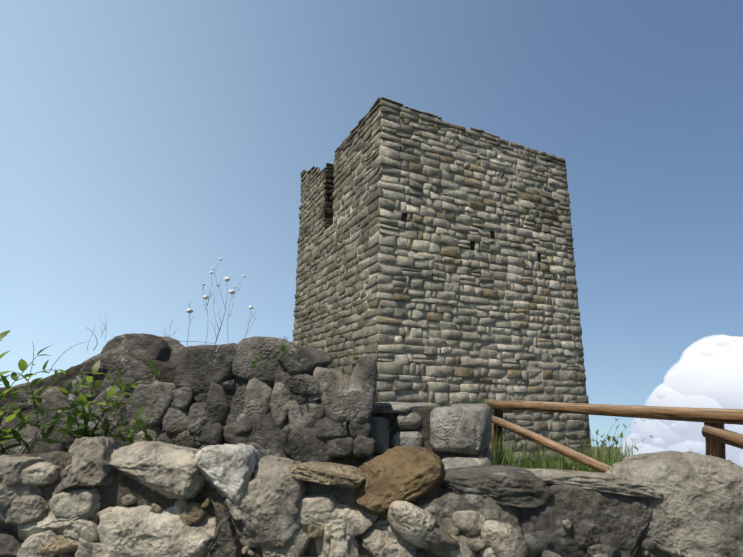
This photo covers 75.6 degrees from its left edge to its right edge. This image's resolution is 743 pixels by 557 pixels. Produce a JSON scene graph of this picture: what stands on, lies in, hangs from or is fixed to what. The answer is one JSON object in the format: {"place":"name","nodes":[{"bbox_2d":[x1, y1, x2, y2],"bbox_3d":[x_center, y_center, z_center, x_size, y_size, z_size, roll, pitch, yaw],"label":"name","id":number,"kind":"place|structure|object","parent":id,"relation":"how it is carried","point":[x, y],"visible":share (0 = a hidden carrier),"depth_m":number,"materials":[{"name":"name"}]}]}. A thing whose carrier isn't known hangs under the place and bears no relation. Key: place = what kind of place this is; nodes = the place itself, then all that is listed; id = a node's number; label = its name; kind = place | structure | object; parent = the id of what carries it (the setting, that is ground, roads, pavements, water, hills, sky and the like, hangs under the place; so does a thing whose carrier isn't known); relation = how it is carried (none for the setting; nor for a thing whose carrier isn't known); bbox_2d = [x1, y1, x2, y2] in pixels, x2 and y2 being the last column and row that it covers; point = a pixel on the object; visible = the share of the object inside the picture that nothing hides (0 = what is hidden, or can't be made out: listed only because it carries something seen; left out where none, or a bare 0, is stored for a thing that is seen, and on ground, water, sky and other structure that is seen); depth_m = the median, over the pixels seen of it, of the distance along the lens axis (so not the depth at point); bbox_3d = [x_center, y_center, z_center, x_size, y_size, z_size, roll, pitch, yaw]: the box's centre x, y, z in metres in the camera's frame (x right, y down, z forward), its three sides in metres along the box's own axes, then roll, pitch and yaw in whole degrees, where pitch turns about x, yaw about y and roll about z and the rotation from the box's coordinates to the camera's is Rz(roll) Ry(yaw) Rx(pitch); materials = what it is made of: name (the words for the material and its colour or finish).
{"place":"outdoors","nodes":[
{"label":"outdoors","id":0,"kind":"place"},
{"bbox_2d":[0,0,742,446],"label":"sky","id":1,"kind":"structure","parent":0,"point":[145,145],"materials":[{"name":"blue"}]},
{"bbox_2d":[473,394,643,471],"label":"terrace grass","id":2,"kind":"structure","parent":0,"point":[564,462],"depth_m":4.94,"materials":[{"name":"green plant"}]},
{"bbox_2d":[525,447,620,471],"bbox_3d":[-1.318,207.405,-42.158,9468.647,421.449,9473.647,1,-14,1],"label":"ground","id":3,"kind":"structure","parent":0,"point":[594,448],"depth_m":3996.16,"materials":[{"name":"green plant"}]},
{"bbox_2d":[0,333,376,468],"bbox_3d":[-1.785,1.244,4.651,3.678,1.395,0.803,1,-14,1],"label":"rock wall","id":4,"kind":"structure","parent":3,"relation":"on","point":[310,406],"depth_m":4.30,"materials":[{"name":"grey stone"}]},
{"bbox_2d":[87,270,256,350],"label":"dry weed stems","id":5,"kind":"object","parent":4,"relation":"on","point":[207,314],"visible":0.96,"depth_m":4.56,"materials":[{"name":"brown plant"}]},
{"bbox_2d":[186,258,252,312],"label":"flower heads","id":6,"kind":"object","parent":5,"relation":"attached to","point":[226,279],"visible":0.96,"depth_m":4.67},
{"bbox_2d":[67,250,355,408],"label":"joint weeds","id":7,"kind":"object","parent":4,"relation":"on","point":[283,349],"visible":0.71,"depth_m":3.81,"materials":[{"name":"green plant"}]},
{"bbox_2d":[0,452,670,556],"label":"front wall mortar","id":8,"kind":"object","parent":3,"relation":"on","point":[111,495],"visible":0.12,"depth_m":2.34,"materials":[{"name":"grey concrete"}]},
{"bbox_2d":[0,436,444,556],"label":"wall rocks","id":9,"kind":"object","parent":8,"relation":"on","point":[271,506],"visible":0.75,"depth_m":2.28,"materials":[{"name":"grey stone"}]},
{"bbox_2d":[52,465,655,556],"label":"wall pebbles","id":10,"kind":"object","parent":9,"relation":"on","point":[413,524],"visible":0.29,"depth_m":2.17,"materials":[{"name":"grey stone"}]},
{"bbox_2d":[416,451,742,556],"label":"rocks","id":11,"kind":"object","parent":9,"relation":"attached to","point":[679,504],"visible":0.85,"depth_m":2.25,"materials":[{"name":"grey stone"}]},
{"bbox_2d":[371,407,488,459],"bbox_3d":[0.577,1.956,4.785,1.120,1.280,0.760,-4,-15,17],"label":"mortar","id":12,"kind":"object","parent":3,"relation":"on","point":[423,429],"visible":0.15,"depth_m":4.55,"materials":[{"name":"black concrete"}]},
{"bbox_2d":[366,402,492,468],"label":"stone blocks","id":13,"kind":"structure","parent":12,"relation":"on","point":[461,428],"depth_m":4.44,"materials":[{"name":"grey stone"}]},
{"bbox_2d":[293,106,590,466],"bbox_3d":[1.684,1.131,15.481,6.600,11.050,6.500,7,-15,-25],"label":"joint","id":14,"kind":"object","parent":3,"relation":"on","point":[538,377],"visible":0.19,"depth_m":12.73,"materials":[{"name":"grey concrete"}]},
{"bbox_2d":[293,97,592,467],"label":"tower stones","id":15,"kind":"object","parent":14,"relation":"attached to","point":[446,213],"visible":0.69,"depth_m":12.71,"materials":[{"name":"grey stone"}]},
{"bbox_2d":[482,399,742,472],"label":"log fence","id":16,"kind":"object","parent":3,"relation":"on","point":[717,435],"visible":0.69,"depth_m":4.03,"materials":[{"name":"brown wood"}]},
{"bbox_2d":[620,335,742,466],"bbox_3d":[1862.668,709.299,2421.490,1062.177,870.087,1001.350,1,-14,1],"label":"cloud","id":17,"kind":"structure","parent":0,"point":[707,372],"depth_m":2348.39,"materials":[{"name":"white"}]}
]}

